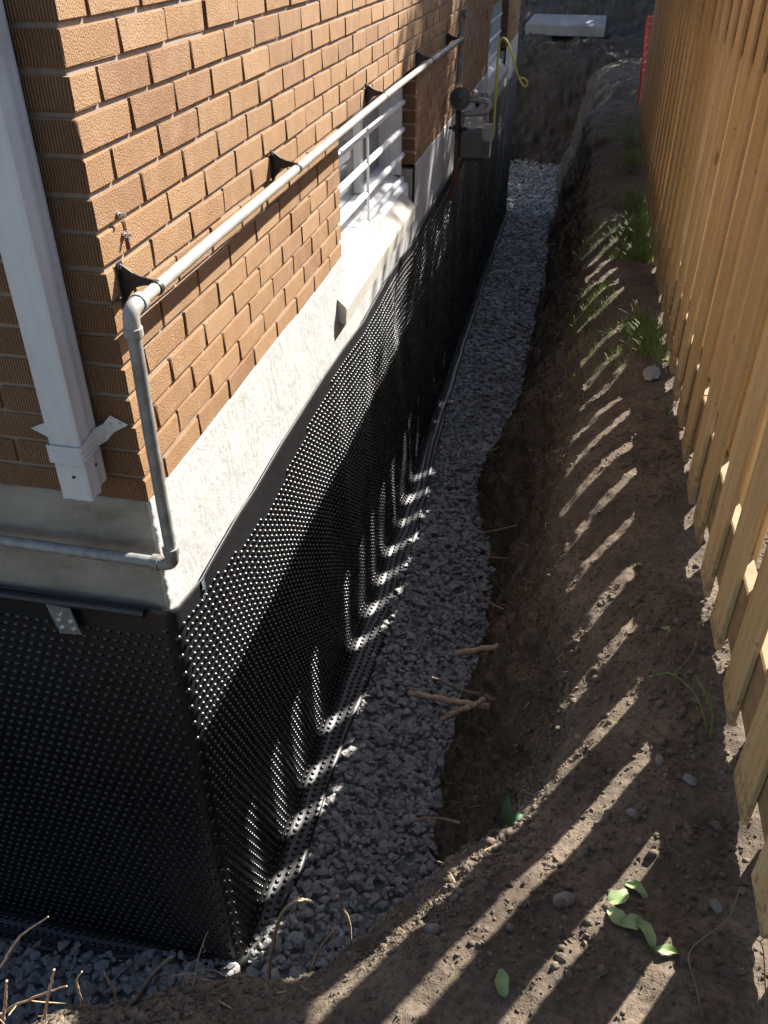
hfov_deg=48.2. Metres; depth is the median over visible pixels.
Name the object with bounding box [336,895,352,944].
root
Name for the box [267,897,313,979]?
root
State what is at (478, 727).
root
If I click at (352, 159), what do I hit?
window
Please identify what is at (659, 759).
stone
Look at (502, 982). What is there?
leaf
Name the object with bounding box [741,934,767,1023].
dry straw
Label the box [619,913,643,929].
leaf
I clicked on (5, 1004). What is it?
root
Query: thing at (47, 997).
root
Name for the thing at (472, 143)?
gas meter
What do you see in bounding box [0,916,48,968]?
root
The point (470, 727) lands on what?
hair roots
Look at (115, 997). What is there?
root
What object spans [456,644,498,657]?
root
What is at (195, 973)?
root
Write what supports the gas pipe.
attached to the house
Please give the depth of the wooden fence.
2.82 m
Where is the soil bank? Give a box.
[33,54,767,1023]
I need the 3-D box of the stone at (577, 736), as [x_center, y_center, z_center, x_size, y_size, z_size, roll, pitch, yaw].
[0.496,0.577,2.188,0.020,0.010,0.028,-5,35,-7]
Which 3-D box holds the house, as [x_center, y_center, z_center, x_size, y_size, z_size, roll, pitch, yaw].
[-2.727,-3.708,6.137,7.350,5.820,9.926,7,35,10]
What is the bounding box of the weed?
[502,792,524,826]
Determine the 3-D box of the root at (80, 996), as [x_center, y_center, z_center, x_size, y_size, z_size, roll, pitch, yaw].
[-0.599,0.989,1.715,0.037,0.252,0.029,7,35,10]
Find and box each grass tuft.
[577,210,606,231]
[662,402,676,415]
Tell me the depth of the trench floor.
3.91 m
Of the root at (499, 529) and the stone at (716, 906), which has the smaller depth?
the stone at (716, 906)
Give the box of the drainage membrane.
[0,67,517,969]
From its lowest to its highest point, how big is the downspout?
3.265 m
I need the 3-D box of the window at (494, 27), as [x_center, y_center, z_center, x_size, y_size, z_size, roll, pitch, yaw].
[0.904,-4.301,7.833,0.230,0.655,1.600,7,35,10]
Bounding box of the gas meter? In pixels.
[446,8,491,199]
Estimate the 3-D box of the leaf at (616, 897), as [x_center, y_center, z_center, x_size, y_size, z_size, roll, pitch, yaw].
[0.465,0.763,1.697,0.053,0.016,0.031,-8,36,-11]
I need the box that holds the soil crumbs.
[34,59,767,1023]
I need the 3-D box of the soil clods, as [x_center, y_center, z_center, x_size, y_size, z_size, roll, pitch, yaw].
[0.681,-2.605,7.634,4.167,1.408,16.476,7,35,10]
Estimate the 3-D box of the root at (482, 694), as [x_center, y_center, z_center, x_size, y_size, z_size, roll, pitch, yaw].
[0.384,0.699,3.231,0.428,0.131,0.037,7,35,10]
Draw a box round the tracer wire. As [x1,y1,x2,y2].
[492,37,527,137]
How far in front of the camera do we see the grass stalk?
2.09 m
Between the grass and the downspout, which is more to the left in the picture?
the downspout
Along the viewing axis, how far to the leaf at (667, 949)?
1.60 m
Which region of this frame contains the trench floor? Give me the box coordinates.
[0,163,557,1023]
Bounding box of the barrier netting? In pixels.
[637,15,652,105]
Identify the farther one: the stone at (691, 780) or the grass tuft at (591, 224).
the grass tuft at (591, 224)
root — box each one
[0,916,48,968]
[0,985,66,1016]
[1,980,7,1023]
[43,968,54,1018]
[76,971,84,1008]
[104,972,116,1008]
[126,955,171,1006]
[168,931,227,985]
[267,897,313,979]
[307,927,336,972]
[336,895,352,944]
[394,817,459,830]
[407,690,489,709]
[431,676,495,702]
[440,697,486,721]
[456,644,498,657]
[464,710,487,734]
[476,579,503,609]
[480,522,516,533]
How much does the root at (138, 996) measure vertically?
0.263 m
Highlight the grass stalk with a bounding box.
[649,620,712,736]
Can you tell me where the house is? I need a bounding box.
[0,0,520,609]
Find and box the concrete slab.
[525,14,605,37]
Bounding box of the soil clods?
[36,60,767,1023]
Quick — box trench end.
[510,0,655,166]
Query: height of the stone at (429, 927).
0.014 m
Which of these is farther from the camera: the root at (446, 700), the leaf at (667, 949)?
the root at (446, 700)
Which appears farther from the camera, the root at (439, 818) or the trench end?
the trench end
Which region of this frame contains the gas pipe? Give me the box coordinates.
[0,32,463,570]
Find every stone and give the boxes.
[425,923,439,933]
[553,891,575,907]
[574,733,581,739]
[626,808,637,816]
[655,754,663,765]
[681,773,698,786]
[708,899,722,913]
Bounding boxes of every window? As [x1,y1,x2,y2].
[336,75,408,271]
[487,0,501,77]
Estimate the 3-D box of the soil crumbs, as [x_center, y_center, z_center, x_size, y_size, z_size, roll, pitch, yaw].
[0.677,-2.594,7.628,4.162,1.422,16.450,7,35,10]
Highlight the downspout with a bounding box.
[0,0,127,501]
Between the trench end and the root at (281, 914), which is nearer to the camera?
the root at (281, 914)
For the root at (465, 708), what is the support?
on the soil bank
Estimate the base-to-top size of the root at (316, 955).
0.534 m
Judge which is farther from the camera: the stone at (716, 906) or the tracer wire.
the tracer wire
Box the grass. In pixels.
[563,123,675,399]
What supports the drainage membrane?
attached to the house
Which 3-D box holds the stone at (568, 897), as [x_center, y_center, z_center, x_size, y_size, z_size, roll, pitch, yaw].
[0.358,0.772,1.707,0.052,0.021,0.032,-10,36,-14]
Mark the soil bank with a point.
(615, 508)
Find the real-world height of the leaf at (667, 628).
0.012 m
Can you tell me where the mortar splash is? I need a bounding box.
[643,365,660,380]
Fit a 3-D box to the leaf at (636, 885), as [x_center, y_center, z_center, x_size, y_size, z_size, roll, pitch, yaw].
[0.513,0.761,1.735,0.026,0.015,0.053,-27,43,-33]
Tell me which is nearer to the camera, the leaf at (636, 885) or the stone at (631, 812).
the leaf at (636, 885)
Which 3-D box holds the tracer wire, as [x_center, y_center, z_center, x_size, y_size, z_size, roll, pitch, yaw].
[0.788,-2.623,5.324,0.207,0.573,0.023,8,36,11]
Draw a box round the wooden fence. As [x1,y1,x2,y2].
[637,0,767,938]
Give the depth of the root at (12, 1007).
1.79 m
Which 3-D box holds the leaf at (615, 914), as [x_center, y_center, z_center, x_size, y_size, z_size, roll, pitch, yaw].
[0.452,0.786,1.659,0.035,0.017,0.051,-25,42,-31]
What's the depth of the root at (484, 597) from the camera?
3.96 m
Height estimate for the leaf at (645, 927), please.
0.017 m
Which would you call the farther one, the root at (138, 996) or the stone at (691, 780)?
the stone at (691, 780)
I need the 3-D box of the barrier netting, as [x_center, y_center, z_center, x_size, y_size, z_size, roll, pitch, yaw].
[2.848,-4.849,9.192,0.104,1.600,0.994,13,37,18]
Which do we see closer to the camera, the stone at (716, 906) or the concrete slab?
the stone at (716, 906)
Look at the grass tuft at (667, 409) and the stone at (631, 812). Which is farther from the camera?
the grass tuft at (667, 409)
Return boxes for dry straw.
[688,889,740,1015]
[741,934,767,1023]
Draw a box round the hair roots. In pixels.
[0,253,584,1023]
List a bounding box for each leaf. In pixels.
[495,968,508,997]
[606,889,628,904]
[607,906,627,926]
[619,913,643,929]
[624,880,647,897]
[636,920,655,949]
[652,943,679,954]
[661,626,670,632]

